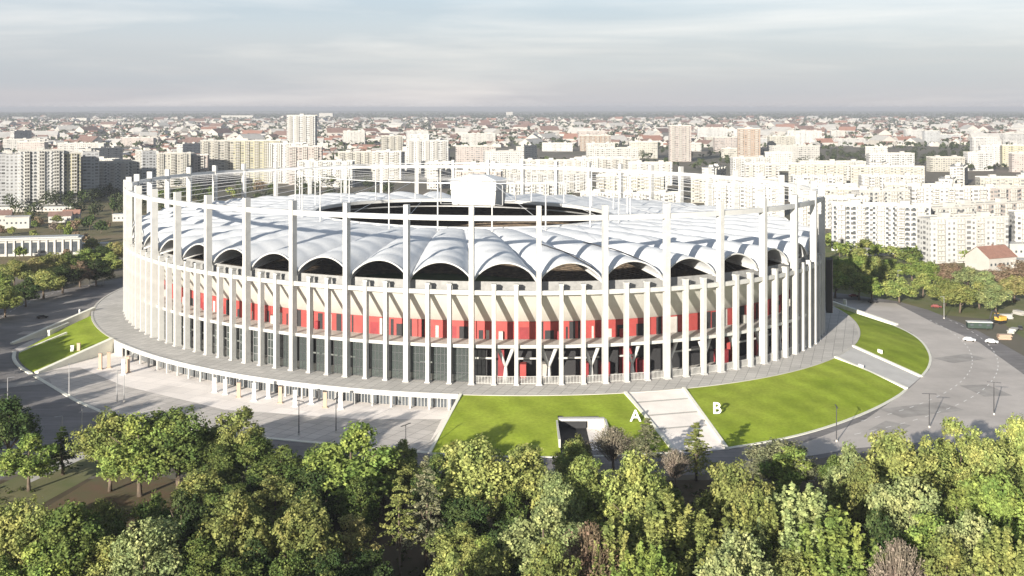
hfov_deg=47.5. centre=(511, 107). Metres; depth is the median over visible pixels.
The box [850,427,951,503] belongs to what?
broadleaf tree
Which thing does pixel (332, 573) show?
broadleaf tree
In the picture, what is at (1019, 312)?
board stack
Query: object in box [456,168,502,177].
apartment block
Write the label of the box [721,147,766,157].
apartment block
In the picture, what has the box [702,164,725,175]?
apartment block
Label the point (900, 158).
apartment block
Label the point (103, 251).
broadleaf tree
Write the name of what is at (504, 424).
lawn
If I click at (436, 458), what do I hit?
broadleaf tree
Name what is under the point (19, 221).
house
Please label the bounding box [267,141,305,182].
apartment block
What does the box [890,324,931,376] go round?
kerb
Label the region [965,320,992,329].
site trailer
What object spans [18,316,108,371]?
lawn
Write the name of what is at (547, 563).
broadleaf tree
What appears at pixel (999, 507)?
broadleaf tree
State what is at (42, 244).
window
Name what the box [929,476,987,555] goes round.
broadleaf tree
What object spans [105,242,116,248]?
broadleaf tree
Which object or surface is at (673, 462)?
thin tree
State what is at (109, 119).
warehouse
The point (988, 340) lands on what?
parked car
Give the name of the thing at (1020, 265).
broadleaf tree
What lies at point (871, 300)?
parked car
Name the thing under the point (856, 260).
broadleaf tree
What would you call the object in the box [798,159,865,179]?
apartment block
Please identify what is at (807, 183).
apartment block
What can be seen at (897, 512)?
broadleaf tree
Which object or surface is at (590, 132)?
apartment block
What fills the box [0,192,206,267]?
dry field
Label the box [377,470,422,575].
pine tree
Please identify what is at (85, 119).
warehouse
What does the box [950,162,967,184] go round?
apartment block
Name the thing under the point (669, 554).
broadleaf tree
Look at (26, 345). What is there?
service drive
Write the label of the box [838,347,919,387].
ramp
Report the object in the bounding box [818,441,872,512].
broadleaf tree
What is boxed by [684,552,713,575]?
broadleaf tree
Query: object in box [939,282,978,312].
broadleaf tree
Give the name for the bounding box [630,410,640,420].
letter sign
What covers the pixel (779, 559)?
broadleaf tree
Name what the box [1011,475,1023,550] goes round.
broadleaf tree
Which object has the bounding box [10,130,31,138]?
apartment block
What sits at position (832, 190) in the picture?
apartment block
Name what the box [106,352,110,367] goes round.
banner pylon
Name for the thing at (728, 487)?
broadleaf tree
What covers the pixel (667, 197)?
apartment block
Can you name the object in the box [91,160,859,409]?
stadium
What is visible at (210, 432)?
broadleaf tree
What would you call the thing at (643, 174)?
apartment block
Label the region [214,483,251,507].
broadleaf tree
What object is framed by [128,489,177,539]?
broadleaf tree
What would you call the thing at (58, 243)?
window
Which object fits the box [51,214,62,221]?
broadleaf tree
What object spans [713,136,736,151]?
apartment block
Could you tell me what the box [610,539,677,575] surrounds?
feathery tree
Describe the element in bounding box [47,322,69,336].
concrete wall
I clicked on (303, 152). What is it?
apartment block
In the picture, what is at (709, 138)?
apartment block
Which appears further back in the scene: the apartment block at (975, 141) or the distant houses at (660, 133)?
the distant houses at (660, 133)
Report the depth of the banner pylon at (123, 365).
372.46 m
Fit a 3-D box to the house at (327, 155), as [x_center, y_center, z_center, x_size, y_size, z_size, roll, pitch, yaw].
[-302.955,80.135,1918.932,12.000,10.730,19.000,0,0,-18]
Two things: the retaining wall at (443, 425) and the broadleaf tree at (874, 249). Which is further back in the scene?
the broadleaf tree at (874, 249)
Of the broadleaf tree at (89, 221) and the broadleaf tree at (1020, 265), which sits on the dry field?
the broadleaf tree at (89, 221)
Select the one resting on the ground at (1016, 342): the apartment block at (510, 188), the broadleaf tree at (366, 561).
the apartment block at (510, 188)
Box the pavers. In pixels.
[36,367,440,451]
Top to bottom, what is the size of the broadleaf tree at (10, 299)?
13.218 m
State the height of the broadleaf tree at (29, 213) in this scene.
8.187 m
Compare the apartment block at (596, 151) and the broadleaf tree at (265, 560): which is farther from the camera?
the apartment block at (596, 151)
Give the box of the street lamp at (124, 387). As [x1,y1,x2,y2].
[123,371,124,401]
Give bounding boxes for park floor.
[0,479,1023,575]
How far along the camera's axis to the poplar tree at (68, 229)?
712.64 m
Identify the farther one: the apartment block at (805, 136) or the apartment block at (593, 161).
the apartment block at (805, 136)
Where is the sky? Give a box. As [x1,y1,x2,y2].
[0,0,1023,109]
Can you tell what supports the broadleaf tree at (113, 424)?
on the park floor
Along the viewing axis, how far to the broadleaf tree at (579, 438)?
273.49 m
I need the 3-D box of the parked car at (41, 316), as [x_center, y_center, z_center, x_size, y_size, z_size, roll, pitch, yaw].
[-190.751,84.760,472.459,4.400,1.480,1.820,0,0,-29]
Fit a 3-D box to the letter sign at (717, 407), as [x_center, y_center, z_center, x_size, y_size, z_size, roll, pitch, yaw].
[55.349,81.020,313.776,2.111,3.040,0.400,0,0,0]
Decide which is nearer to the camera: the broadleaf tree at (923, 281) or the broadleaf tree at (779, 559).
the broadleaf tree at (779, 559)
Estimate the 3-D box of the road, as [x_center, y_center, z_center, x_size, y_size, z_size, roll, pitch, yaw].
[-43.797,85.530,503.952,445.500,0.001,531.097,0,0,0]
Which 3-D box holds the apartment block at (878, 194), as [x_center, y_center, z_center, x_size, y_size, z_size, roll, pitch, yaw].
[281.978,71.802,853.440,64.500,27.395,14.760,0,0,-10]
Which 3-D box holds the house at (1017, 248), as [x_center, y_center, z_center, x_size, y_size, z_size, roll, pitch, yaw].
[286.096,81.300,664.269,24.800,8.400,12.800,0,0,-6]
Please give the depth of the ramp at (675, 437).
312.25 m
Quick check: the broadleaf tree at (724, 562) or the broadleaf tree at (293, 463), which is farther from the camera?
the broadleaf tree at (293, 463)
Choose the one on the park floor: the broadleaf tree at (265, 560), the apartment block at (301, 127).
the broadleaf tree at (265, 560)
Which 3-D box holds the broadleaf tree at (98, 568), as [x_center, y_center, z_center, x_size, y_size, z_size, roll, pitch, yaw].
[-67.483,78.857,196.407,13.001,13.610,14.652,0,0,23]
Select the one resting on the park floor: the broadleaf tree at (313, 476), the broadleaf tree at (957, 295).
the broadleaf tree at (313, 476)
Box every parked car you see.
[36,314,47,318]
[867,299,878,302]
[931,304,941,307]
[963,336,975,341]
[985,338,998,343]
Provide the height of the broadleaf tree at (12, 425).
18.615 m
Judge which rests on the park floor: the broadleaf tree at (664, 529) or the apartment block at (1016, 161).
the broadleaf tree at (664, 529)
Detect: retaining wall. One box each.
[10,307,95,344]
[18,332,66,352]
[35,338,113,372]
[428,393,461,453]
[624,391,677,452]
[682,387,728,449]
[833,301,897,324]
[834,356,907,388]
[852,345,921,376]
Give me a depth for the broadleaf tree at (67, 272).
533.60 m
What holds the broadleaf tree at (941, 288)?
on the meadow
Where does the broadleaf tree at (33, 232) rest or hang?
on the dry field
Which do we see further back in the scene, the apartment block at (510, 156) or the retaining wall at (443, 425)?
the apartment block at (510, 156)
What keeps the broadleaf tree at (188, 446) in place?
on the park floor
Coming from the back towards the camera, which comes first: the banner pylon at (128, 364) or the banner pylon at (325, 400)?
the banner pylon at (128, 364)
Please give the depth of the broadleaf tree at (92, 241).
695.74 m
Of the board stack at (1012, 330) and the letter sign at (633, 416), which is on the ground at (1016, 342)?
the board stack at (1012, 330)
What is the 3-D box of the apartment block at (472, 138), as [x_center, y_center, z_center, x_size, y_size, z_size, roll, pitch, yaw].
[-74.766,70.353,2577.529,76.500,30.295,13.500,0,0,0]
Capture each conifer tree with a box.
[45,426,82,474]
[396,455,445,568]
[628,418,666,471]
[681,422,716,480]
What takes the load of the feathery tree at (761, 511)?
on the park floor
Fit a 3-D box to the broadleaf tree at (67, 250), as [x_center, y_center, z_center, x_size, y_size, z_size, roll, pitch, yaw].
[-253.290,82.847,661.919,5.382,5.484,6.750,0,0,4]
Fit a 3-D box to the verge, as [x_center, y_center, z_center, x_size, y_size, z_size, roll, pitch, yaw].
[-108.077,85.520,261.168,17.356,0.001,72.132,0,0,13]
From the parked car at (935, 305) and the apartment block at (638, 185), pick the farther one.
the apartment block at (638, 185)
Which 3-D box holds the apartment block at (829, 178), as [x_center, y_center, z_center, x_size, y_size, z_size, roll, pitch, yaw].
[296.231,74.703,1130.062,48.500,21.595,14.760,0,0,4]
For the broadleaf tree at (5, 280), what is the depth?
521.02 m
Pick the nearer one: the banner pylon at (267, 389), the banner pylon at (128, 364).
the banner pylon at (267, 389)
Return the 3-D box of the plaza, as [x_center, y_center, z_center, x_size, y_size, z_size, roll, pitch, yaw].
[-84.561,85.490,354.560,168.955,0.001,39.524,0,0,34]
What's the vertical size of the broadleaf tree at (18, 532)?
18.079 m
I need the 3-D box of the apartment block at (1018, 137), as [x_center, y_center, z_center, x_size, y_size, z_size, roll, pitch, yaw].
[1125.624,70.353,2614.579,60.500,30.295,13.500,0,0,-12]
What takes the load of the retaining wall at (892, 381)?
on the ground at (1016, 342)
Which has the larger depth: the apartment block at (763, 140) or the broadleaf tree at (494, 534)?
the apartment block at (763, 140)
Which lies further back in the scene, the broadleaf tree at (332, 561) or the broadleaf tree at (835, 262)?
the broadleaf tree at (835, 262)
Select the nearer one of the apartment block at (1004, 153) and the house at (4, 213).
the house at (4, 213)
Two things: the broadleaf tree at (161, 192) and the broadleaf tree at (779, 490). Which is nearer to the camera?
the broadleaf tree at (779, 490)
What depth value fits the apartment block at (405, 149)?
1773.64 m
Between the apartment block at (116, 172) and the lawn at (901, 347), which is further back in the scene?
the apartment block at (116, 172)
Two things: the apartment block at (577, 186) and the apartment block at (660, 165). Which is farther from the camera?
the apartment block at (660, 165)
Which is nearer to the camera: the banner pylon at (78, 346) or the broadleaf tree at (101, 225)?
the banner pylon at (78, 346)
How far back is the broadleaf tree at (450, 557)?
180.46 m
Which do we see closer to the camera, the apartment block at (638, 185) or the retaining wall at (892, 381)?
the retaining wall at (892, 381)
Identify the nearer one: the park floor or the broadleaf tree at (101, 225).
the park floor
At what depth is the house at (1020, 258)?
613.23 m
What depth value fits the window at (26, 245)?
670.17 m
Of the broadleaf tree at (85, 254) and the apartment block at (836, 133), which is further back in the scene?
the apartment block at (836, 133)
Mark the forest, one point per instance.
(65, 113)
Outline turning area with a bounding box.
[796,299,1023,455]
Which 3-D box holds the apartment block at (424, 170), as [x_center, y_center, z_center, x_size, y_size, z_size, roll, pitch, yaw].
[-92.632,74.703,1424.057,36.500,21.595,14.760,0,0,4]
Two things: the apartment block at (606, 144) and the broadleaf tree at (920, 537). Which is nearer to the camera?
the broadleaf tree at (920, 537)
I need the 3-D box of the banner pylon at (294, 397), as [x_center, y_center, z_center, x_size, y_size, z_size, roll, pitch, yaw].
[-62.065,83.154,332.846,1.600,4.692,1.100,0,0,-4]
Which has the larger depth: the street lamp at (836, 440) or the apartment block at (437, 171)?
the apartment block at (437, 171)
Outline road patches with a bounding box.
[0,299,1011,433]
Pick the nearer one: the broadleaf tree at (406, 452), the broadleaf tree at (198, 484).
the broadleaf tree at (198, 484)
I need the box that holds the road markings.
[2,289,997,433]
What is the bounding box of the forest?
[0,111,1023,116]
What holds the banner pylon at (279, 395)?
on the plaza
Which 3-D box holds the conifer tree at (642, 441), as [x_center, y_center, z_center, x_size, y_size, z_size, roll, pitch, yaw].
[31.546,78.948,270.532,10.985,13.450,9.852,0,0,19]
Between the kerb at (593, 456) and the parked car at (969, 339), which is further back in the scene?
the parked car at (969, 339)
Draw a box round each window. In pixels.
[0,243,3,253]
[8,243,12,253]
[24,243,28,252]
[32,242,36,252]
[40,242,44,252]
[49,242,52,252]
[57,242,60,251]
[73,241,76,251]
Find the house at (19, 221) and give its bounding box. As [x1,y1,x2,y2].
[4,215,31,228]
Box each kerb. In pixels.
[12,351,32,373]
[33,376,444,453]
[430,452,671,457]
[729,389,906,448]
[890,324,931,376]
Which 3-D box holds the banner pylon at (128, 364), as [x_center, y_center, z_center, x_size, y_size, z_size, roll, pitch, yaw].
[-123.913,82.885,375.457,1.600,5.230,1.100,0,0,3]
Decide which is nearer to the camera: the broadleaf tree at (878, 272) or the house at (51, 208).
the broadleaf tree at (878, 272)
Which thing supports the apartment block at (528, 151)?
on the ground at (1016, 342)
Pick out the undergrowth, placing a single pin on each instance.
(402, 555)
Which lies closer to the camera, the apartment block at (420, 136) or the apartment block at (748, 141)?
the apartment block at (748, 141)
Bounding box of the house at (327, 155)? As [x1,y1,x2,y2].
[325,153,332,159]
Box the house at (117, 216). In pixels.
[112,213,122,221]
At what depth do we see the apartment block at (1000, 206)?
737.05 m
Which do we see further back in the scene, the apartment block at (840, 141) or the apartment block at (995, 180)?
the apartment block at (840, 141)
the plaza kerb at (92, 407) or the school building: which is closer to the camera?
the plaza kerb at (92, 407)
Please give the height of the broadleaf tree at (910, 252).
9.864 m
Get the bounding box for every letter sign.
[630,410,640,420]
[713,402,720,413]
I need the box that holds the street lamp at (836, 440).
[835,404,837,441]
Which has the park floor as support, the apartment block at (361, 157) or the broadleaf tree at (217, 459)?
the broadleaf tree at (217, 459)
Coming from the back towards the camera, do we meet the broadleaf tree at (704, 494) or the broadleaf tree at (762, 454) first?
the broadleaf tree at (762, 454)
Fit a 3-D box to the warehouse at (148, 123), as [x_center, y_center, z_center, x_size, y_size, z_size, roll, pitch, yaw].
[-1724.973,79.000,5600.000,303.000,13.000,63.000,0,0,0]
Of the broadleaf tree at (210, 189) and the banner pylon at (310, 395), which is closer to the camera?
the banner pylon at (310, 395)
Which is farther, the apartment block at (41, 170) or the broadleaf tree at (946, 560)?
the apartment block at (41, 170)
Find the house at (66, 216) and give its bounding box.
[47,210,73,222]
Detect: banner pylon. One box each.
[77,343,80,350]
[97,353,103,369]
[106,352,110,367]
[121,359,125,374]
[125,356,130,372]
[212,377,216,392]
[222,379,227,394]
[236,382,241,397]
[251,383,256,400]
[265,381,270,398]
[277,386,283,403]
[292,390,297,406]
[308,388,313,403]
[322,392,327,407]
[338,390,342,408]
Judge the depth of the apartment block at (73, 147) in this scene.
1973.62 m
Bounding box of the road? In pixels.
[0,273,1023,478]
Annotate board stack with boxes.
[996,333,1012,339]
[999,314,1013,318]
[1007,327,1017,333]
[1012,310,1023,315]
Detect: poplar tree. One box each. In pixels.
[63,221,73,234]
[109,197,117,213]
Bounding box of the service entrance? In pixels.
[556,417,607,450]
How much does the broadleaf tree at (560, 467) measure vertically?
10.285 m
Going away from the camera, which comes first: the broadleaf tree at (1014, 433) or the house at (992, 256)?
the broadleaf tree at (1014, 433)
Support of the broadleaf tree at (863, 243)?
on the meadow
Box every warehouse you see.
[76,118,89,120]
[90,119,126,121]
[122,122,184,123]
[201,121,252,123]
[221,115,254,118]
[319,113,333,117]
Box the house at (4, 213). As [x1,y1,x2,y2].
[0,209,12,225]
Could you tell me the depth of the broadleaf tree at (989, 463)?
233.35 m
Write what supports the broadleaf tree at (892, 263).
on the meadow
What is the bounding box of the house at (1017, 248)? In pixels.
[1008,241,1023,256]
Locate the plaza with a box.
[52,352,450,439]
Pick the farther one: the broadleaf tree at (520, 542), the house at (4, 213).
the house at (4, 213)
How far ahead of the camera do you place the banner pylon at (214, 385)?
349.02 m
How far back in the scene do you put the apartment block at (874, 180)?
1131.35 m
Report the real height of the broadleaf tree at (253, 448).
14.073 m
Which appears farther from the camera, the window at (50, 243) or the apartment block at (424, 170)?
the apartment block at (424, 170)
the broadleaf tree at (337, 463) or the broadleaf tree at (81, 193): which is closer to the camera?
the broadleaf tree at (337, 463)
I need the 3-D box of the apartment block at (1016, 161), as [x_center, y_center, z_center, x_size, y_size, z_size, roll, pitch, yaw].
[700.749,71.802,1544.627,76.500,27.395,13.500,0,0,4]
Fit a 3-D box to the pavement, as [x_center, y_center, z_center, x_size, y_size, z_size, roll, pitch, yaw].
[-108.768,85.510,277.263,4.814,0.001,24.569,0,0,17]
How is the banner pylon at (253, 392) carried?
on the plaza
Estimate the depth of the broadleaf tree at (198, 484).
238.79 m
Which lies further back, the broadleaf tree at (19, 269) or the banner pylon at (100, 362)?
the broadleaf tree at (19, 269)
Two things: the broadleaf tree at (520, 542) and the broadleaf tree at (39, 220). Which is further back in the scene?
the broadleaf tree at (39, 220)
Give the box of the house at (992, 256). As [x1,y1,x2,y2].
[965,244,1017,271]
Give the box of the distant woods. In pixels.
[0,112,1023,216]
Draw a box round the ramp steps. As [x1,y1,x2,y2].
[636,398,706,428]
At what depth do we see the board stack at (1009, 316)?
470.24 m
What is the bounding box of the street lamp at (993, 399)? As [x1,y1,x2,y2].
[992,382,999,414]
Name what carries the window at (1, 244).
in the school building
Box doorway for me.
[558,421,585,427]
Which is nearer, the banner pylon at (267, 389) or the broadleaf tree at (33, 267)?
the banner pylon at (267, 389)
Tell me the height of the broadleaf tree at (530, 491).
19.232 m
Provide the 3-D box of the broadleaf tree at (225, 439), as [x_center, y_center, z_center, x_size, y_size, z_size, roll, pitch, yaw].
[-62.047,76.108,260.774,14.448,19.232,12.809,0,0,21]
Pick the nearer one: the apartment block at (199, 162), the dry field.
the dry field
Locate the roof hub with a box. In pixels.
[297,163,628,205]
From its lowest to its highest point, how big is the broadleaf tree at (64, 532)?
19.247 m
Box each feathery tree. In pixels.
[579,515,645,575]
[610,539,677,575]
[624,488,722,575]
[716,487,796,573]
[746,481,841,571]
[790,503,888,575]
[962,525,1023,575]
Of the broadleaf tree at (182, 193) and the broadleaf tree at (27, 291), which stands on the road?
the broadleaf tree at (27, 291)
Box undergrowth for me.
[0,484,853,575]
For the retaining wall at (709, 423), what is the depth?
309.74 m
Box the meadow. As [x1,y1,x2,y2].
[825,244,1023,337]
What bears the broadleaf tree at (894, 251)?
on the meadow
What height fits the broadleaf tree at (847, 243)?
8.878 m
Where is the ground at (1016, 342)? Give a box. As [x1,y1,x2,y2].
[0,110,1023,480]
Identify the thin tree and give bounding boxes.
[556,520,620,575]
[585,425,634,470]
[656,448,692,487]
[863,538,928,575]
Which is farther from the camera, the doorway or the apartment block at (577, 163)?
the apartment block at (577, 163)
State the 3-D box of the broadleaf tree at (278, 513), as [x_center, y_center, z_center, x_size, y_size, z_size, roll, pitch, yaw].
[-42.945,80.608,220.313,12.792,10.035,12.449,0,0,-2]
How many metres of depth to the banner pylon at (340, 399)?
329.72 m
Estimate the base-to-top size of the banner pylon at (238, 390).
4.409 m
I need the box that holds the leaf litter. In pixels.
[44,477,202,541]
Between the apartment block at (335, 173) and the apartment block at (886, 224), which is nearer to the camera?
the apartment block at (886, 224)
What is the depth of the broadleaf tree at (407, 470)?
246.08 m
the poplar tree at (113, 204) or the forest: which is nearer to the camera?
the poplar tree at (113, 204)
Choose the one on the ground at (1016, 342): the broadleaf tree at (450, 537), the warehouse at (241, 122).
the warehouse at (241, 122)
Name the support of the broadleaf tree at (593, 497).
on the park floor
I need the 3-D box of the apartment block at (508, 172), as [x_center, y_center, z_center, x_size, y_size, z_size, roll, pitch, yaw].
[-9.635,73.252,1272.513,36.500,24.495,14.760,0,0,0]
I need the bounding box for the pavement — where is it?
[30,452,86,481]
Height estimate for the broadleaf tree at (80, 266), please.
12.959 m
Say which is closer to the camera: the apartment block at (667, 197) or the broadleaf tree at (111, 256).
the broadleaf tree at (111, 256)
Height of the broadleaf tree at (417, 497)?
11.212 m
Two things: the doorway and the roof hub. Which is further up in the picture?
the roof hub
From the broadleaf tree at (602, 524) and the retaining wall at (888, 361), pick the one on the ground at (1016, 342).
the retaining wall at (888, 361)
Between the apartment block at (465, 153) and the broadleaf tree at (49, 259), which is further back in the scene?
the apartment block at (465, 153)
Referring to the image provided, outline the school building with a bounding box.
[0,234,83,256]
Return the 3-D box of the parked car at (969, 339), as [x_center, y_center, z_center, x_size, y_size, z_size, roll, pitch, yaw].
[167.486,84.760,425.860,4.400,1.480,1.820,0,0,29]
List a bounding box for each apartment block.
[0,149,17,205]
[3,138,45,149]
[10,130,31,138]
[17,140,48,148]
[18,147,63,205]
[57,142,105,151]
[64,150,80,203]
[77,148,98,200]
[78,146,122,159]
[99,156,114,159]
[99,158,139,196]
[121,136,155,145]
[135,148,156,192]
[156,150,190,186]
[177,142,199,153]
[191,153,208,185]
[200,138,238,183]
[233,138,280,183]
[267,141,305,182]
[287,114,316,144]
[289,144,322,184]
[297,159,354,186]
[317,142,328,148]
[338,150,371,176]
[343,130,364,145]
[372,149,404,179]
[380,134,402,150]
[403,145,449,160]
[406,130,427,144]
[407,139,447,172]
[410,133,429,139]
[421,160,451,177]
[427,164,458,188]
[456,144,495,164]
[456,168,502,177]
[461,132,495,144]
[463,161,500,169]
[483,149,520,164]
[486,163,519,180]
[505,180,566,195]
[510,171,586,192]
[516,144,536,158]
[519,158,582,172]
[542,142,572,150]
[574,156,631,171]
[578,130,604,145]
[580,134,610,150]
[580,189,677,202]
[586,142,614,155]
[587,146,637,157]
[596,172,664,190]
[597,156,639,173]
[606,172,666,190]
[628,160,672,185]
[629,140,658,157]
[668,124,690,161]
[690,175,777,202]
[691,142,700,150]
[697,127,727,137]
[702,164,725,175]
[704,136,725,139]
[704,180,777,215]
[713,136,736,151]
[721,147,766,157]
[730,155,771,176]
[737,127,760,156]
[744,161,779,180]
[760,138,766,142]
[764,150,792,170]
[767,135,794,151]
[769,144,819,162]
[786,130,821,144]
[788,161,846,182]
[788,181,857,201]
[790,173,843,182]
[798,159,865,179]
[803,193,869,228]
[817,185,869,194]
[830,130,844,137]
[831,199,930,250]
[832,137,864,145]
[850,164,924,183]
[851,187,909,202]
[858,173,924,188]
[865,145,887,157]
[866,151,914,165]
[871,159,886,164]
[883,181,951,188]
[903,129,922,137]
[907,183,998,204]
[917,211,1008,263]
[922,130,939,145]
[926,155,965,171]
[931,202,975,214]
[938,198,1023,215]
[939,175,956,182]
[940,133,960,138]
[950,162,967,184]
[963,150,993,170]
[970,136,996,151]
[975,174,1023,185]
[978,144,999,163]
[983,184,1023,200]
[999,132,1023,144]
[1000,143,1023,166]
[1008,151,1023,171]
[1008,210,1023,241]
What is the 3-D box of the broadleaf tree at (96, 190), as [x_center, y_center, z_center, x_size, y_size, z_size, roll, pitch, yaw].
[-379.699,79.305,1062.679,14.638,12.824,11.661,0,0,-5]
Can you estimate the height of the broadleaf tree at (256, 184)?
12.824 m
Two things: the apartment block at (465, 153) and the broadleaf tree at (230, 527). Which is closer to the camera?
the broadleaf tree at (230, 527)
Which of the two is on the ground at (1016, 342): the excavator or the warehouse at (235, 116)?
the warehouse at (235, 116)
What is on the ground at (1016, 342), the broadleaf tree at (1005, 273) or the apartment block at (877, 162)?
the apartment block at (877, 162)
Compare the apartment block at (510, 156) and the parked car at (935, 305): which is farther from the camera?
the apartment block at (510, 156)
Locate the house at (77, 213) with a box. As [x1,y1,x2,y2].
[62,208,81,219]
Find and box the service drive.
[15,335,46,350]
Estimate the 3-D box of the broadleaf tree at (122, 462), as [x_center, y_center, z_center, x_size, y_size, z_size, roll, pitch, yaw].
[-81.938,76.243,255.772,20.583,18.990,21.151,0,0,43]
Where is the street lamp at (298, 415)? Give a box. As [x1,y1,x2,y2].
[294,399,303,434]
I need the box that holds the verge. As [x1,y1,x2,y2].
[0,444,100,521]
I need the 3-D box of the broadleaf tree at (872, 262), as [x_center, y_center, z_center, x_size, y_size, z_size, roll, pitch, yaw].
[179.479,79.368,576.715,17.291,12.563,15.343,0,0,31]
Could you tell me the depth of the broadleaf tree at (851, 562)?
190.26 m
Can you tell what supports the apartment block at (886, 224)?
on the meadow
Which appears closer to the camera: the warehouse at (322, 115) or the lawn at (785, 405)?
the lawn at (785, 405)
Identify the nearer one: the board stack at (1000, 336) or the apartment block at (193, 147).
the board stack at (1000, 336)
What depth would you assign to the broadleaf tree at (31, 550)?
193.68 m
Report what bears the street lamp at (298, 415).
on the pavers
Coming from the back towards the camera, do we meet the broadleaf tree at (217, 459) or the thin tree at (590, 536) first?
the broadleaf tree at (217, 459)
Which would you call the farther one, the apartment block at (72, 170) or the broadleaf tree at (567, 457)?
the apartment block at (72, 170)
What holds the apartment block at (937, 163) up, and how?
on the ground at (1016, 342)
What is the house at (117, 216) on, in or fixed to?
on the dry field
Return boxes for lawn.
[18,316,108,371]
[432,393,671,455]
[687,358,903,446]
[836,307,928,373]
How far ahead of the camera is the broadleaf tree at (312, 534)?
200.11 m
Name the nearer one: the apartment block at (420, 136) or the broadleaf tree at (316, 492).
the broadleaf tree at (316, 492)
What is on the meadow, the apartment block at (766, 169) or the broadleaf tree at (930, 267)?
the broadleaf tree at (930, 267)
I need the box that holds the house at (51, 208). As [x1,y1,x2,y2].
[0,206,75,211]
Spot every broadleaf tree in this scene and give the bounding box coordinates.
[0,225,6,232]
[0,258,33,286]
[0,272,14,287]
[0,285,23,317]
[0,393,42,471]
[0,433,61,491]
[0,494,53,571]
[0,542,90,575]
[0,554,24,575]
[7,226,15,235]
[8,277,42,306]
[13,246,27,258]
[20,256,53,275]
[21,499,107,575]
[24,211,33,218]
[29,230,39,235]
[29,270,66,298]
[30,220,40,226]
[31,506,54,518]
[32,216,43,227]
[37,252,70,268]
[46,264,85,292]
[48,221,58,232]
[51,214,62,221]
[56,223,64,232]
[61,252,85,267]
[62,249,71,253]
[64,190,73,201]
[64,406,139,491]
[68,247,100,264]
[70,220,77,228]
[70,260,99,286]
[73,218,83,225]
[75,534,143,575]
[77,189,88,199]
[82,214,96,229]
[82,233,90,241]
[82,259,115,285]
[82,496,128,534]
[83,237,100,248]
[89,187,103,197]
[90,244,119,260]
[90,412,181,496]
[93,219,108,233]
[101,251,122,272]
[101,515,184,575]
[101,518,132,558]
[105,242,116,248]
[109,242,122,258]
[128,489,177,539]
[131,405,212,488]
[143,488,220,550]
[158,189,164,197]
[167,531,232,575]
[168,468,225,508]
[173,423,231,474]
[175,187,184,195]
[193,487,279,563]
[197,442,244,498]
[199,493,224,516]
[206,186,211,194]
[208,405,272,462]
[210,463,243,495]
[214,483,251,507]
[216,557,263,575]
[225,187,237,198]
[225,537,288,575]
[229,430,282,472]
[236,469,276,509]
[243,444,305,494]
[247,498,267,524]
[249,474,299,525]
[253,180,265,191]
[265,547,313,575]
[267,507,300,553]
[268,488,345,572]
[287,462,350,508]
[292,483,338,523]
[302,420,401,499]
[302,441,348,467]
[303,546,359,575]
[319,567,345,575]
[333,475,381,529]
[336,513,380,562]
[350,547,394,575]
[367,445,402,504]
[384,454,425,510]
[393,439,417,469]
[410,453,451,505]
[410,463,450,515]
[421,520,481,568]
[423,543,464,575]
[425,433,532,518]
[429,493,500,547]
[456,538,514,575]
[463,533,507,575]
[487,517,520,569]
[489,485,528,530]
[498,495,587,575]
[500,562,524,575]
[506,442,553,520]
[521,533,581,575]
[529,470,585,547]
[550,438,590,473]
[552,463,576,494]
[561,433,593,458]
[562,454,620,524]
[576,456,605,495]
[577,521,631,553]
[580,497,633,540]
[600,447,674,528]
[635,547,687,575]
[667,483,685,515]
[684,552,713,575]
[690,489,731,528]
[691,456,781,535]
[692,524,773,575]
[742,437,820,483]
[742,565,769,573]
[757,444,813,496]
[761,545,811,575]
[766,482,790,511]
[817,454,842,481]
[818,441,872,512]
[825,232,830,245]
[825,256,851,273]
[825,270,848,297]
[826,551,876,575]
[827,241,849,257]
[827,457,887,533]
[827,569,871,575]
[833,261,858,281]
[838,254,867,271]
[844,272,869,299]
[845,241,854,248]
[847,246,867,257]
[849,507,909,575]
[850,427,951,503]
[854,238,872,247]
[857,256,889,273]
[859,276,884,302]
[861,474,941,549]
[863,263,896,287]
[867,243,888,257]
[880,275,918,302]
[882,245,903,258]
[882,258,905,276]
[894,510,944,573]
[898,246,923,259]
[898,256,925,279]
[899,434,961,504]
[908,530,976,575]
[910,271,934,297]
[913,261,942,283]
[926,277,957,305]
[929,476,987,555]
[933,262,974,281]
[934,416,986,479]
[934,508,993,572]
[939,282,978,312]
[950,436,1021,492]
[950,467,1023,557]
[951,265,982,284]
[963,281,988,308]
[969,270,998,286]
[974,283,1012,312]
[981,263,1023,281]
[985,543,1023,575]
[994,412,1023,475]
[996,275,1023,302]
[1011,260,1023,280]
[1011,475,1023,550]
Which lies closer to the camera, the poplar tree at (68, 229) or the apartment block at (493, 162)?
the poplar tree at (68, 229)
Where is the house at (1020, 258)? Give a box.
[1011,257,1023,267]
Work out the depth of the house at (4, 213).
840.90 m
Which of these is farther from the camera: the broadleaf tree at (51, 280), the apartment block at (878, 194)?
the apartment block at (878, 194)
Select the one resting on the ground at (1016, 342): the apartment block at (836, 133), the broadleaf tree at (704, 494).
the apartment block at (836, 133)
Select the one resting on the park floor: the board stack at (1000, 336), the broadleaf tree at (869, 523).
the broadleaf tree at (869, 523)
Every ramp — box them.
[629,389,724,452]
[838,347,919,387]
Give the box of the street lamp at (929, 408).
[922,393,929,427]
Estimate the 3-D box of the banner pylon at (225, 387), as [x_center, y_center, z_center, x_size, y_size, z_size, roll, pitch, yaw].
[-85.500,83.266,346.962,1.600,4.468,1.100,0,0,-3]
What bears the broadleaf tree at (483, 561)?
on the park floor
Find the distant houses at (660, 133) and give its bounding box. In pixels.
[0,115,1023,146]
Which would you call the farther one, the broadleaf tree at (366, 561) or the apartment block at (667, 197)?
the apartment block at (667, 197)
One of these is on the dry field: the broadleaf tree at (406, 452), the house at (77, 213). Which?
the house at (77, 213)
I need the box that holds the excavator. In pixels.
[986,310,1006,323]
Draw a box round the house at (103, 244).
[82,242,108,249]

